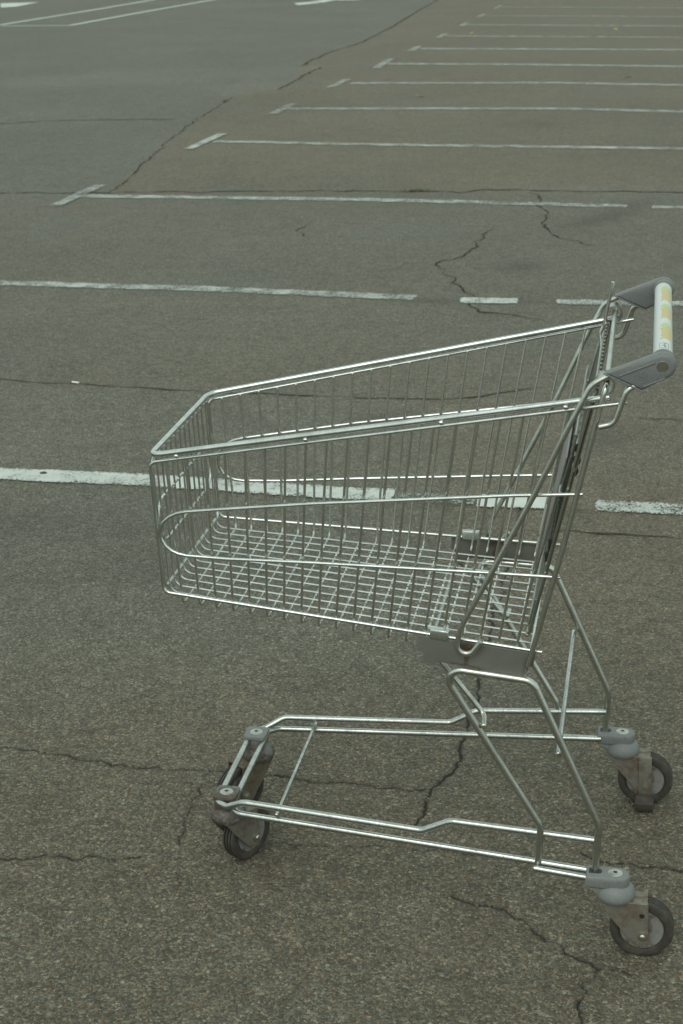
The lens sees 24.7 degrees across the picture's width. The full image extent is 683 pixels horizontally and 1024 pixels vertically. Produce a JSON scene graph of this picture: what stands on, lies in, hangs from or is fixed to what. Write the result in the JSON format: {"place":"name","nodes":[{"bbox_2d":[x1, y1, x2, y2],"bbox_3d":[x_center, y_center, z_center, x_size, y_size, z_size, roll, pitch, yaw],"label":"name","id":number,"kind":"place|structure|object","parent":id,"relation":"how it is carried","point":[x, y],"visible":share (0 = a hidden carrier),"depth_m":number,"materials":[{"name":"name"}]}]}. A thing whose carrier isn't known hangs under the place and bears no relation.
{"place":"outdoors","nodes":[
{"label":"outdoors","id":0,"kind":"place"},
{"bbox_2d":[0,0,682,1023],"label":"ground","id":1,"kind":"structure","parent":0,"point":[136,700],"depth_m":4.76,"materials":[{"name":"grey asphalt"}]},
{"bbox_2d":[0,2,37,7],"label":"lane line","id":2,"kind":"object","parent":1,"relation":"on","point":[12,4],"visible":1,"depth_m":33.88,"materials":[{"name":"paint"}]},
{"bbox_2d":[16,25,69,25],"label":"lane line","id":3,"kind":"object","parent":1,"relation":"on","point":[43,25],"visible":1,"depth_m":26.81,"materials":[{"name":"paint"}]},
{"bbox_2d":[0,0,150,24],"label":"lane line","id":4,"kind":"object","parent":1,"relation":"on","point":[72,13],"visible":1,"depth_m":30.21,"materials":[{"name":"paint"}]},
{"bbox_2d":[53,184,102,205],"bbox_3d":[-1.698,-2.047,10.063,0.092,0.001,0.922,4,21,12],"label":"bay end mark","id":5,"kind":"object","parent":1,"relation":"on","point":[66,200],"visible":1,"depth_m":10.00,"materials":[{"name":"paint"}]},
{"bbox_2d":[0,118,179,123],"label":"asphalt crack","id":6,"kind":"object","parent":1,"relation":"on","point":[112,119],"visible":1,"depth_m":13.86,"materials":[{"name":"grey asphalt"}]},
{"bbox_2d":[71,0,210,24],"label":"lane line","id":7,"kind":"object","parent":1,"relation":"on","point":[139,12],"visible":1,"depth_m":30.13,"materials":[{"name":"paint"}]},
{"bbox_2d":[111,96,234,190],"bbox_3d":[-1.337,-3.092,12.804,0.114,0.001,5.917,1,21,4],"label":"asphalt crack","id":8,"kind":"object","parent":1,"relation":"on","point":[161,148],"visible":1,"depth_m":11.78,"materials":[{"name":"black asphalt"}]},
{"bbox_2d":[0,467,394,499],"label":"parking line","id":9,"kind":"object","parent":1,"relation":"on","point":[102,478],"visible":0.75,"depth_m":4.90,"materials":[{"name":"paint"}]},
{"bbox_2d":[186,133,225,148],"bbox_3d":[-1.082,-2.955,12.417,0.090,0.001,1.012,4,21,12],"label":"bay end mark","id":10,"kind":"object","parent":1,"relation":"on","point":[206,140],"visible":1,"depth_m":12.43,"materials":[{"name":"paint"}]},
{"bbox_2d":[0,280,416,299],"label":"parking line","id":11,"kind":"object","parent":1,"relation":"on","point":[147,286],"visible":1,"depth_m":7.45,"materials":[{"name":"paint"}]},
{"bbox_2d":[4,379,556,398],"bbox_3d":[-0.339,-0.469,5.872,2.359,0.001,0.224,2,21,7],"label":"asphalt crack","id":12,"kind":"object","parent":1,"relation":"on","point":[293,394],"visible":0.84,"depth_m":5.78,"materials":[{"name":"black asphalt"}]},
{"bbox_2d":[269,103,294,113],"bbox_3d":[-0.540,-3.745,14.466,0.093,0.001,0.982,3,21,11],"label":"bay end mark","id":13,"kind":"object","parent":1,"relation":"on","point":[282,108],"visible":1,"depth_m":14.38,"materials":[{"name":"paint"}]},
{"bbox_2d":[85,194,493,203],"bbox_3d":[-0.375,-1.973,9.820,2.687,0.001,0.185,3,21,11],"label":"parking line","id":14,"kind":"object","parent":1,"relation":"on","point":[263,197],"visible":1,"depth_m":9.84,"materials":[{"name":"paint"}]},
{"bbox_2d":[278,67,320,88],"bbox_3d":[-0.450,-4.828,17.322,0.095,0.001,2.774,3,21,9],"label":"asphalt crack","id":15,"kind":"object","parent":1,"relation":"on","point":[299,78],"visible":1,"depth_m":17.30,"materials":[{"name":"grey asphalt"}]},
{"bbox_2d":[295,2,318,4],"bbox_3d":[-0.815,-10.545,32.341,0.517,0.001,1.106,12,24,31],"label":"arrow marking","id":16,"kind":"object","parent":1,"relation":"on","point":[302,3],"visible":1,"depth_m":32.35,"materials":[{"name":"paint"}]},
{"bbox_2d":[311,0,333,1],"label":"arrow marking","id":17,"kind":"object","parent":1,"relation":"on","point":[322,1],"visible":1,"depth_m":32.96,"materials":[{"name":"paint"}]},
{"bbox_2d":[328,79,348,86],"bbox_3d":[-0.022,-4.567,16.601,0.100,0.001,1.062,3,21,11],"label":"bay end mark","id":18,"kind":"object","parent":1,"relation":"on","point":[340,82],"visible":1,"depth_m":16.64,"materials":[{"name":"paint"}]},
{"bbox_2d":[8,189,682,193],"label":"asphalt crack","id":19,"kind":"object","parent":1,"relation":"on","point":[396,191],"visible":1,"depth_m":10.01,"materials":[{"name":"black asphalt"}]},
{"bbox_2d":[301,0,437,65],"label":"asphalt crack","id":20,"kind":"object","parent":1,"relation":"on","point":[373,36],"visible":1,"depth_m":23.44,"materials":[{"name":"black asphalt"}]},
{"bbox_2d":[374,59,390,67],"bbox_3d":[0.500,-5.399,18.760,0.113,0.001,1.410,2,21,9],"label":"bay end mark","id":21,"kind":"object","parent":1,"relation":"on","point":[382,63],"visible":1,"depth_m":18.72,"materials":[{"name":"paint"}]},
{"bbox_2d":[149,277,675,955],"bbox_3d":[0.158,0.138,2.757,0.896,1.075,0.557,3,21,11],"label":"shopping cart","id":22,"kind":"object","parent":1,"relation":"on","point":[641,919],"visible":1,"depth_m":2.67,"materials":[{"name":"metal"}]},
{"bbox_2d":[395,491,474,503],"bbox_3d":[0.284,-0.044,4.725,0.257,0.001,0.102,3,21,12],"label":"parking line","id":23,"kind":"object","parent":1,"relation":"on","point":[436,496],"visible":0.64,"depth_m":4.73,"materials":[{"name":"paint"}]},
{"bbox_2d":[215,140,682,148],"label":"parking line","id":24,"kind":"object","parent":1,"relation":"on","point":[525,146],"visible":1,"depth_m":11.99,"materials":[{"name":"paint"}]},
{"bbox_2d":[286,107,682,112],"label":"parking line","id":25,"kind":"object","parent":1,"relation":"on","point":[490,108],"visible":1,"depth_m":14.24,"materials":[{"name":"paint"}]},
{"bbox_2d":[460,297,517,303],"bbox_3d":[0.674,-0.968,7.132,0.268,0.001,0.130,1,21,6],"label":"parking line","id":26,"kind":"object","parent":1,"relation":"on","point":[470,299],"visible":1,"depth_m":7.13,"materials":[{"name":"paint"}]},
{"bbox_2d":[434,225,549,322],"bbox_3d":[0.683,-1.222,7.804,0.420,0.001,2.298,-1,21,0],"label":"asphalt crack","id":27,"kind":"object","parent":1,"relation":"on","point":[462,287],"visible":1,"depth_m":7.56,"materials":[{"name":"black asphalt"}]},
{"bbox_2d":[476,494,546,508],"bbox_3d":[0.515,-0.032,4.684,0.215,0.001,0.112,2,21,7],"label":"parking line","id":28,"kind":"object","parent":1,"relation":"on","point":[539,502],"visible":0.36,"depth_m":4.67,"materials":[{"name":"paint"}]},
{"bbox_2d":[350,82,682,85],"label":"parking line","id":29,"kind":"object","parent":1,"relation":"on","point":[507,83],"visible":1,"depth_m":16.36,"materials":[{"name":"paint"}]},
{"bbox_2d":[389,63,682,66],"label":"parking line","id":30,"kind":"object","parent":1,"relation":"on","point":[541,64],"visible":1,"depth_m":18.29,"materials":[{"name":"paint"}]},
{"bbox_2d":[422,48,682,49],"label":"parking line","id":31,"kind":"object","parent":1,"relation":"on","point":[544,49],"visible":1,"depth_m":20.40,"materials":[{"name":"paint"}]},
{"bbox_2d":[494,201,626,207],"bbox_3d":[1.320,-1.867,9.462,0.822,0.001,0.149,4,21,13],"label":"parking line","id":32,"kind":"object","parent":1,"relation":"on","point":[593,205],"visible":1,"depth_m":9.45,"materials":[{"name":"paint"}]},
{"bbox_2d":[447,35,680,37],"bbox_3d":[3.364,-6.816,22.361,3.890,0.001,0.256,6,22,17],"label":"parking line","id":33,"kind":"object","parent":1,"relation":"on","point":[562,36],"visible":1,"depth_m":22.44,"materials":[{"name":"paint"}]},
{"bbox_2d":[467,24,680,25],"bbox_3d":[3.872,-7.672,24.584,3.951,0.001,0.313,6,22,19],"label":"parking line","id":34,"kind":"object","parent":1,"relation":"on","point":[571,25],"visible":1,"depth_m":24.58,"materials":[{"name":"paint"}]},
{"bbox_2d":[529,191,632,250],"bbox_3d":[1.234,-1.698,9.028,0.291,0.001,2.006,-4,21,-8],"label":"asphalt crack","id":35,"kind":"object","parent":1,"relation":"on","point":[544,226],"visible":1,"depth_m":8.86,"materials":[{"name":"black asphalt"}]},
{"bbox_2d":[485,15,679,16],"bbox_3d":[4.370,-8.508,26.757,4.013,0.001,0.309,7,22,20],"label":"parking line","id":36,"kind":"object","parent":1,"relation":"on","point":[597,16],"visible":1,"depth_m":26.62,"materials":[{"name":"paint"}]},
{"bbox_2d":[503,6,679,7],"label":"parking line","id":37,"kind":"object","parent":1,"relation":"on","point":[620,7],"visible":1,"depth_m":29.05,"materials":[{"name":"paint"}]},
{"bbox_2d":[530,530,674,537],"bbox_3d":[0.768,0.061,4.431,0.495,0.001,0.022,3,21,10],"label":"asphalt crack","id":38,"kind":"object","parent":1,"relation":"on","point":[614,533],"visible":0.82,"depth_m":4.43,"materials":[{"name":"black asphalt"}]},
{"bbox_2d":[557,299,682,305],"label":"parking line","id":39,"kind":"object","parent":1,"relation":"on","point":[600,302],"visible":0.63,"depth_m":7.06,"materials":[{"name":"paint"}]},
{"bbox_2d":[595,500,682,514],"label":"parking line","id":40,"kind":"object","parent":1,"relation":"on","point":[646,506],"visible":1,"depth_m":4.62,"materials":[{"name":"paint"}]},
{"bbox_2d":[652,205,682,208],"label":"parking line","id":41,"kind":"object","parent":1,"relation":"on","point":[654,206],"visible":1,"depth_m":9.31,"materials":[{"name":"paint"}]}
]}

